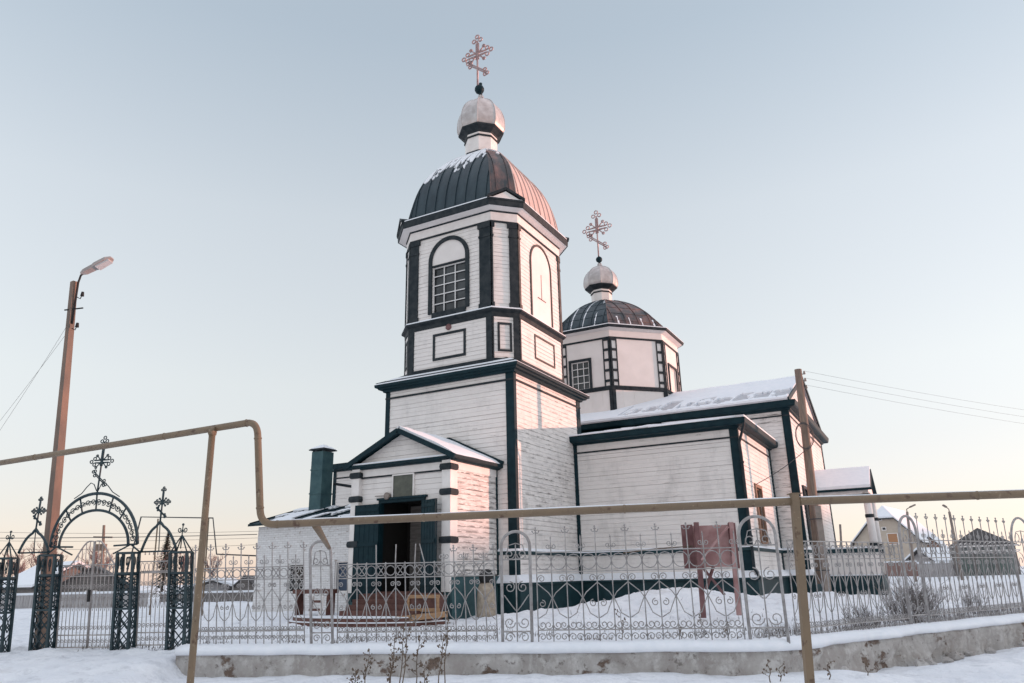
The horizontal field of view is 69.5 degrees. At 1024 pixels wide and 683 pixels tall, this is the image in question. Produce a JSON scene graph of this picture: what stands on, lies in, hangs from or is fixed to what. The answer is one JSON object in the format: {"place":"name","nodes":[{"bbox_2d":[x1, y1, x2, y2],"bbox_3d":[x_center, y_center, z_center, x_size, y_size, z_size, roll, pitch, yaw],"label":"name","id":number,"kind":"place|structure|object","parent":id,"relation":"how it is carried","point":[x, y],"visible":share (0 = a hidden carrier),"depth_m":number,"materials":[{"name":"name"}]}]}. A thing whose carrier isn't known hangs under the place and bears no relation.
{"place":"outdoors","nodes":[
{"label":"outdoors","id":0,"kind":"place"},
{"bbox_2d":[0,545,240,549],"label":"overhead wire","id":1,"kind":"object","parent":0,"point":[85,549],"visible":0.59,"depth_m":58.81,"materials":[{"name":"grey metal"}]},
{"bbox_2d":[4,531,251,533],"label":"overhead wire","id":2,"kind":"object","parent":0,"point":[119,533],"visible":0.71,"depth_m":59.03,"materials":[{"name":"grey"}]},
{"bbox_2d":[0,566,1023,682],"bbox_3d":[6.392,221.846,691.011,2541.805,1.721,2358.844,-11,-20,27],"label":"snow ground","id":3,"kind":"structure","parent":0,"point":[20,663],"depth_m":17.63,"materials":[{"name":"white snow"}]},
{"bbox_2d":[1,547,32,576],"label":"bare tree","id":4,"kind":"object","parent":3,"relation":"on","point":[22,568],"visible":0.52,"depth_m":69.24,"materials":[{"name":"brown plant"}]},
{"bbox_2d":[27,541,57,568],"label":"bare tree","id":5,"kind":"object","parent":3,"relation":"on","point":[34,559],"visible":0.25,"depth_m":66.97,"materials":[{"name":"brown plant"}]},
{"bbox_2d":[2,560,89,600],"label":"house","id":6,"kind":"structure","parent":3,"relation":"on","point":[26,581],"depth_m":49.64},
{"bbox_2d":[32,256,113,649],"bbox_3d":[-11.540,2.763,19.021,1.161,10.615,0.452,-6,-18,14],"label":"street lamp","id":7,"kind":"object","parent":3,"relation":"on","point":[54,496],"visible":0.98,"depth_m":19.19,"materials":[{"name":"weathered brown wood"},{"name":"metal"}]},
{"bbox_2d":[0,331,63,429],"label":"overhead wire","id":8,"kind":"object","parent":7,"relation":"attached to","point":[32,380],"visible":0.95,"depth_m":21.55,"materials":[{"name":"grey metal"}]},
{"bbox_2d":[2,337,63,417],"bbox_3d":[-16.166,2.834,22.723,11.180,4.108,0.008,-16,-23,38],"label":"overhead wire","id":9,"kind":"object","parent":7,"relation":"attached to","point":[33,377],"visible":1,"depth_m":20.94,"materials":[{"name":"grey"}]},
{"bbox_2d":[0,590,149,608],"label":"plank fence","id":10,"kind":"object","parent":3,"relation":"on","point":[23,599],"visible":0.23,"depth_m":40.74,"materials":[{"name":"wood"}]},
{"bbox_2d":[54,566,135,604],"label":"log house","id":11,"kind":"structure","parent":3,"relation":"on","point":[126,586],"depth_m":43.42,"materials":[{"name":"wood"}]},
{"bbox_2d":[0,436,193,652],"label":"entrance gate","id":12,"kind":"structure","parent":3,"relation":"on","point":[171,594],"depth_m":17.06,"materials":[{"name":"metal"}]},
{"bbox_2d":[82,544,111,566],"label":"bare tree","id":13,"kind":"object","parent":3,"relation":"on","point":[96,552],"visible":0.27,"depth_m":65.70,"materials":[{"name":"brown plant"}]},
{"bbox_2d":[93,525,111,567],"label":"utility pole","id":14,"kind":"object","parent":3,"relation":"on","point":[101,546],"visible":0.55,"depth_m":57.94,"materials":[{"name":"brown wood"}]},
{"bbox_2d":[95,552,115,569],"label":"bare tree","id":15,"kind":"object","parent":3,"relation":"on","point":[107,562],"visible":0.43,"depth_m":63.32,"materials":[{"name":"brown plant"}]},
{"bbox_2d":[144,532,178,598],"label":"conifer","id":16,"kind":"object","parent":3,"relation":"on","point":[166,546],"visible":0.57,"depth_m":52.75,"materials":[{"name":"green plant"}]},
{"bbox_2d":[153,549,172,576],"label":"bare tree","id":17,"kind":"object","parent":3,"relation":"on","point":[162,560],"visible":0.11,"depth_m":69.02,"materials":[{"name":"brown plant"}]},
{"bbox_2d":[172,549,196,587],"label":"bare tree","id":18,"kind":"object","parent":3,"relation":"on","point":[183,567],"visible":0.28,"depth_m":66.77,"materials":[{"name":"brown plant"}]},
{"bbox_2d":[116,516,255,615],"bbox_3d":[-14.530,10.208,33.495,6.555,4.544,0.398,-3,-18,4],"label":"gas pipe","id":19,"kind":"object","parent":3,"relation":"on","point":[205,553],"visible":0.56,"depth_m":33.77,"materials":[{"name":"grey metal"}]},
{"bbox_2d":[161,590,253,601],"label":"plank fence","id":20,"kind":"object","parent":3,"relation":"on","point":[235,592],"visible":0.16,"depth_m":45.49,"materials":[{"name":"grey wood"}]},
{"bbox_2d":[179,578,237,598],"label":"barn","id":21,"kind":"structure","parent":3,"relation":"on","point":[220,583],"depth_m":49.42,"materials":[{"name":"grey wood"}]},
{"bbox_2d":[204,552,227,577],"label":"bare tree","id":22,"kind":"object","parent":3,"relation":"on","point":[215,557],"visible":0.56,"depth_m":67.97,"materials":[{"name":"brown plant"}]},
{"bbox_2d":[227,575,254,599],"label":"shed","id":23,"kind":"structure","parent":3,"relation":"on","point":[245,582],"depth_m":47.55,"materials":[{"name":"grey wood"}]},
{"bbox_2d":[292,589,338,615],"bbox_3d":[-6.461,8.719,24.147,1.650,1.150,0.400,-11,-20,27],"label":"wooden bench","id":24,"kind":"object","parent":3,"relation":"on","point":[300,601],"visible":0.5,"depth_m":24.13,"materials":[{"name":"red paint"}]},
{"bbox_2d":[346,668,361,682],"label":"dry weed","id":25,"kind":"object","parent":3,"relation":"on","point":[355,674],"visible":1,"depth_m":12.31,"materials":[{"name":"brown plant"}]},
{"bbox_2d":[360,649,374,682],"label":"dry weed","id":26,"kind":"object","parent":3,"relation":"on","point":[370,663],"visible":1,"depth_m":12.54,"materials":[{"name":"brown plant"}]},
{"bbox_2d":[386,649,396,682],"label":"dry weed","id":27,"kind":"object","parent":3,"relation":"on","point":[392,657],"visible":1,"depth_m":11.87,"materials":[{"name":"brown plant"}]},
{"bbox_2d":[388,631,400,681],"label":"dry weed","id":28,"kind":"object","parent":3,"relation":"on","point":[390,644],"visible":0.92,"depth_m":12.32,"materials":[{"name":"brown plant"}]},
{"bbox_2d":[396,618,409,682],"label":"dry weed","id":29,"kind":"object","parent":3,"relation":"on","point":[401,642],"visible":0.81,"depth_m":12.52,"materials":[{"name":"brown plant"}]},
{"bbox_2d":[401,610,416,682],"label":"dry weed","id":30,"kind":"object","parent":3,"relation":"on","point":[405,665],"visible":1,"depth_m":12.25,"materials":[{"name":"brown plant"}]},
{"bbox_2d":[408,635,424,682],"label":"dry weed","id":31,"kind":"object","parent":3,"relation":"on","point":[414,655],"visible":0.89,"depth_m":12.30,"materials":[{"name":"brown plant"}]},
{"bbox_2d":[419,661,430,682],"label":"dry weed","id":32,"kind":"object","parent":3,"relation":"on","point":[425,669],"visible":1,"depth_m":11.95,"materials":[{"name":"brown plant"}]},
{"bbox_2d":[435,635,447,682],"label":"dry weed","id":33,"kind":"object","parent":3,"relation":"on","point":[441,663],"visible":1,"depth_m":12.11,"materials":[{"name":"brown plant"}]},
{"bbox_2d":[439,611,450,682],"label":"dry weed","id":34,"kind":"object","parent":3,"relation":"on","point":[446,645],"visible":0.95,"depth_m":12.45,"materials":[{"name":"brown plant"}]},
{"bbox_2d":[476,569,495,617],"bbox_3d":[-0.831,8.014,23.495,0.670,1.460,0.656,-11,-20,27],"label":"cloth bundle","id":35,"kind":"object","parent":3,"relation":"on","point":[490,599],"visible":0.76,"depth_m":23.25,"materials":[{"name":"white fabric"}]},
{"bbox_2d":[0,419,1023,682],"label":"gas pipe","id":36,"kind":"object","parent":3,"relation":"on","point":[794,501],"visible":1,"depth_m":7.43,"materials":[{"name":"metal"}]},
{"bbox_2d":[248,35,888,628],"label":"church","id":37,"kind":"structure","parent":3,"relation":"on","point":[508,389],"depth_m":29.66,"materials":[{"name":"white wood"}]},
{"bbox_2d":[62,534,256,537],"bbox_3d":[-20.036,8.131,30.907,19.733,0.478,0.028,-3,-18,7],"label":"overhead wire","id":38,"kind":"object","parent":37,"relation":"attached to","point":[150,536],"visible":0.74,"depth_m":30.22,"materials":[{"name":"grey"}]},
{"bbox_2d":[308,596,324,615],"bbox_3d":[-6.291,8.628,23.628,0.510,0.913,0.235,-11,-20,27],"label":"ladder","id":39,"kind":"object","parent":37,"relation":"on","point":[317,601],"visible":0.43,"depth_m":23.61,"materials":[{"name":"white paint"}]},
{"bbox_2d":[398,611,447,620],"bbox_3d":[-2.750,8.063,21.577,1.750,0.319,0.300,-7,-18,16],"label":"plank","id":40,"kind":"object","parent":37,"relation":"on","point":[438,615],"visible":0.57,"depth_m":21.36,"materials":[{"name":"brown wood"}]},
{"bbox_2d":[407,595,446,611],"bbox_3d":[-2.557,7.883,22.244,1.170,0.480,0.440,-11,-20,27],"label":"wooden box","id":41,"kind":"object","parent":37,"relation":"on","point":[430,601],"visible":0.84,"depth_m":22.03,"materials":[{"name":"brown wood"}]},
{"bbox_2d":[174,613,1023,677],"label":"stone wall","id":42,"kind":"structure","parent":3,"relation":"on","point":[878,649],"depth_m":14.81,"materials":[{"name":"concrete"}]},
{"bbox_2d":[192,541,306,643],"bbox_3d":[-5.747,5.489,15.991,2.813,2.173,0.041,-4,-18,8],"label":"iron fence","id":43,"kind":"object","parent":42,"relation":"on","point":[279,628],"visible":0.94,"depth_m":15.94,"materials":[{"name":"grey metal"}]},
{"bbox_2d":[309,540,333,643],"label":"fence arch","id":44,"kind":"structure","parent":42,"relation":"on","point":[320,592],"depth_m":15.72,"materials":[{"name":"grey paint"}]},
{"bbox_2d":[337,544,497,643],"bbox_3d":[-2.014,5.298,15.422,3.491,2.074,0.041,-4,-18,8],"label":"iron fence","id":45,"kind":"object","parent":42,"relation":"on","point":[436,630],"visible":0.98,"depth_m":15.39,"materials":[{"name":"grey metal"}]},
{"bbox_2d":[500,530,533,641],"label":"fence arch","id":46,"kind":"structure","parent":42,"relation":"on","point":[530,594],"depth_m":15.13,"materials":[{"name":"grey metal"}]},
{"bbox_2d":[531,521,745,641],"bbox_3d":[2.497,4.859,14.800,4.191,2.342,0.041,-4,-18,8],"label":"iron fence","id":47,"kind":"object","parent":42,"relation":"on","point":[644,594],"visible":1,"depth_m":14.74,"materials":[{"name":"grey metal"}]},
{"bbox_2d":[737,515,789,643],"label":"fence arch","id":48,"kind":"structure","parent":42,"relation":"on","point":[740,545],"depth_m":14.45,"materials":[{"name":"grey metal"}]},
{"bbox_2d":[786,540,909,635],"bbox_3d":[7.427,5.382,16.102,4.452,1.971,0.036,11,-21,-34],"label":"iron fence","id":49,"kind":"object","parent":42,"relation":"on","point":[851,622],"visible":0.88,"depth_m":16.13,"materials":[{"name":"grey metal"}]},
{"bbox_2d":[898,515,929,623],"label":"fence arch","id":50,"kind":"structure","parent":42,"relation":"on","point":[912,569],"depth_m":17.68,"materials":[{"name":"grey metal"}]},
{"bbox_2d":[914,513,1023,621],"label":"iron fence","id":51,"kind":"object","parent":42,"relation":"on","point":[986,607],"visible":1,"depth_m":19.25,"materials":[{"name":"grey metal"}]},
{"bbox_2d":[1010,517,1023,608],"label":"fence arch","id":52,"kind":"structure","parent":42,"relation":"on","point":[1011,530],"depth_m":21.20,"materials":[{"name":"grey metal"}]},
{"bbox_2d":[615,608,625,639],"bbox_3d":[2.269,5.939,15.313,0.217,0.755,0.157,8,-20,-27],"label":"dry weed","id":53,"kind":"object","parent":3,"relation":"on","point":[622,620],"visible":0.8,"depth_m":15.35,"materials":[{"name":"plant"}]},
{"bbox_2d":[681,522,741,617],"bbox_3d":[5.715,6.490,21.049,1.545,2.602,0.410,-5,-18,11],"label":"notice board","id":54,"kind":"object","parent":3,"relation":"on","point":[709,532],"visible":0.83,"depth_m":21.25,"materials":[{"name":"red wood"}]},
{"bbox_2d":[623,546,692,553],"bbox_3d":[4.233,6.036,21.400,2.005,0.174,0.040,-2,-18,3],"label":"wooden stick","id":55,"kind":"object","parent":54,"relation":"attached to","point":[659,548],"visible":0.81,"depth_m":21.39,"materials":[{"name":"brown wood"}]},
{"bbox_2d":[762,659,771,682],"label":"dry weed","id":56,"kind":"object","parent":3,"relation":"on","point":[766,670],"visible":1,"depth_m":12.85,"materials":[{"name":"brown plant"}]},
{"bbox_2d":[776,663,786,680],"bbox_3d":[4.751,5.855,13.038,0.233,0.383,0.133,1,-18,-8],"label":"dry weed","id":57,"kind":"object","parent":3,"relation":"on","point":[783,670],"visible":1,"depth_m":13.02,"materials":[{"name":"brown plant"}]},
{"bbox_2d":[794,369,831,591],"bbox_3d":[11.862,5.652,29.176,0.686,9.486,0.618,-11,-20,27],"label":"utility pole","id":58,"kind":"object","parent":3,"relation":"on","point":[817,527],"visible":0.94,"depth_m":29.16,"materials":[{"name":"brown wood"}]},
{"bbox_2d":[757,450,804,483],"bbox_3d":[10.793,4.991,29.524,2.268,1.424,0.028,-3,-18,6],"label":"overhead wire","id":59,"kind":"object","parent":58,"relation":"attached to","point":[782,468],"visible":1,"depth_m":29.50,"materials":[{"name":"grey"}]},
{"bbox_2d":[795,422,813,449],"bbox_3d":[11.746,3.788,29.607,0.770,1.141,0.051,-1,-18,0],"label":"cable coil","id":60,"kind":"object","parent":58,"relation":"hanging from","point":[812,434],"visible":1,"depth_m":29.62,"materials":[{"name":"grey metal"}]},
{"bbox_2d":[806,371,1021,409],"bbox_3d":[37.158,4.502,41.157,54.677,0.909,0.009,6,-19,-23],"label":"overhead wire","id":61,"kind":"object","parent":58,"relation":"attached to","point":[913,391],"visible":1,"depth_m":33.02,"materials":[{"name":"grey"}]},
{"bbox_2d":[807,378,1022,416],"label":"overhead wire","id":62,"kind":"object","parent":58,"relation":"attached to","point":[914,398],"visible":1,"depth_m":32.77,"materials":[{"name":"grey"}]},
{"bbox_2d":[808,385,1023,423],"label":"overhead wire","id":63,"kind":"object","parent":58,"relation":"attached to","point":[914,405],"visible":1,"depth_m":32.78,"materials":[{"name":"grey metal"}]},
{"bbox_2d":[823,661,834,679],"bbox_3d":[5.631,5.853,13.075,0.172,0.373,0.168,11,-21,-33],"label":"dry weed","id":64,"kind":"object","parent":3,"relation":"on","point":[828,667],"visible":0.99,"depth_m":13.08,"materials":[{"name":"brown plant"}]},
{"bbox_2d":[839,524,842,545],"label":"thin post","id":65,"kind":"object","parent":3,"relation":"on","point":[840,531],"visible":0.35,"depth_m":48.29,"materials":[{"name":"metal"}]},
{"bbox_2d":[841,601,891,627],"bbox_3d":[8.553,6.622,17.904,1.183,0.791,1.033,-17,-23,40],"label":"bare bush","id":66,"kind":"object","parent":3,"relation":"on","point":[858,614],"visible":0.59,"depth_m":17.92,"materials":[{"name":"grey plant"}]},
{"bbox_2d":[862,660,875,674],"bbox_3d":[6.463,5.938,13.360,0.192,0.313,0.153,6,-19,-22],"label":"dry weed","id":67,"kind":"object","parent":3,"relation":"on","point":[866,664],"visible":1,"depth_m":13.37,"materials":[{"name":"brown plant"}]},
{"bbox_2d":[850,505,944,560],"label":"gable house","id":68,"kind":"structure","parent":3,"relation":"on","point":[889,517],"depth_m":72.46,"materials":[{"name":"beige brick"}]},
{"bbox_2d":[886,533,898,544],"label":"window","id":69,"kind":"structure","parent":68,"relation":"in","point":[891,537],"depth_m":71.89,"materials":[{"name":"brown"}]},
{"bbox_2d":[865,566,931,620],"bbox_3d":[10.159,6.584,19.253,1.749,1.524,1.704,-11,-20,27],"label":"bare bush","id":70,"kind":"object","parent":3,"relation":"on","point":[903,603],"visible":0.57,"depth_m":19.07,"materials":[{"name":"brown plant"}]},
{"bbox_2d":[883,560,917,575],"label":"plank fence","id":71,"kind":"object","parent":3,"relation":"on","point":[909,573],"visible":0.16,"depth_m":56.60,"materials":[{"name":"brown wood"}]},
{"bbox_2d":[906,504,916,581],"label":"street lamp","id":72,"kind":"object","parent":3,"relation":"on","point":[911,544],"visible":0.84,"depth_m":43.22,"materials":[{"name":"metal"}]},
{"bbox_2d":[890,578,950,616],"bbox_3d":[11.397,6.989,20.339,1.256,1.191,1.456,6,-19,-21],"label":"bare bush","id":73,"kind":"object","parent":3,"relation":"on","point":[922,602],"visible":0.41,"depth_m":20.25,"materials":[{"name":"brown plant"}]},
{"bbox_2d":[913,657,929,666],"bbox_3d":[8.776,6.911,15.801,0.333,0.258,0.310,14,-23,-40],"label":"stone","id":74,"kind":"object","parent":3,"relation":"on","point":[920,662],"visible":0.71,"depth_m":15.77,"materials":[{"name":"stone"}]},
{"bbox_2d":[904,547,951,575],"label":"shed","id":75,"kind":"structure","parent":3,"relation":"on","point":[908,557],"depth_m":59.22,"materials":[{"name":"grey wood"}]},
{"bbox_2d":[923,657,936,664],"bbox_3d":[9.059,7.033,16.095,0.321,0.262,0.322,10,-21,-32],"label":"stone","id":76,"kind":"object","parent":3,"relation":"on","point":[928,660],"visible":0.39,"depth_m":15.98,"materials":[{"name":"stone"}]},
{"bbox_2d":[926,535,946,546],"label":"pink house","id":77,"kind":"structure","parent":3,"relation":"on","point":[935,538],"depth_m":73.03,"materials":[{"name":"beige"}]},
{"bbox_2d":[917,561,958,576],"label":"plank fence","id":78,"kind":"object","parent":3,"relation":"on","point":[936,568],"visible":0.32,"depth_m":52.79,"materials":[{"name":"brown wood"}]},
{"bbox_2d":[942,656,953,662],"bbox_3d":[9.821,7.207,16.606,0.252,0.210,0.232,-11,-20,27],"label":"stone","id":79,"kind":"object","parent":3,"relation":"on","point":[946,659],"visible":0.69,"depth_m":16.56,"materials":[{"name":"stone"}]},
{"bbox_2d":[945,651,960,660],"bbox_3d":[10.185,7.306,17.061,0.356,0.277,0.354,-11,-20,27],"label":"stone","id":80,"kind":"object","parent":3,"relation":"on","point":[954,655],"visible":0.69,"depth_m":16.95,"materials":[{"name":"stone"}]},
{"bbox_2d":[942,504,964,579],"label":"street lamp","id":81,"kind":"object","parent":3,"relation":"on","point":[953,533],"visible":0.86,"depth_m":43.29,"materials":[{"name":"metal"}]},
{"bbox_2d":[943,582,991,611],"bbox_3d":[13.351,7.455,21.549,1.159,0.914,0.913,5,-19,-20],"label":"bare bush","id":82,"kind":"object","parent":3,"relation":"on","point":[968,602],"visible":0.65,"depth_m":21.58,"materials":[{"name":"plant"}]},
{"bbox_2d":[964,650,975,655],"bbox_3d":[10.806,7.380,17.412,0.269,0.176,0.200,-1,-18,-1],"label":"stone","id":83,"kind":"object","parent":3,"relation":"on","point":[969,653],"visible":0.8,"depth_m":17.35,"materials":[{"name":"stone"}]},
{"bbox_2d":[947,528,1021,575],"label":"gazebo","id":84,"kind":"object","parent":3,"relation":"on","point":[983,555],"visible":0.41,"depth_m":52.73,"materials":[{"name":"wood"}]},
{"bbox_2d":[985,647,995,653],"bbox_3d":[11.708,7.590,18.067,0.274,0.190,0.247,-11,-20,27],"label":"stone","id":85,"kind":"object","parent":3,"relation":"on","point":[988,650],"visible":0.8,"depth_m":17.99,"materials":[{"name":"stone"}]},
{"bbox_2d":[0,0,1023,585],"label":"sky","id":86,"kind":"structure","parent":0,"point":[835,188],"materials":[{"name":"blue"}]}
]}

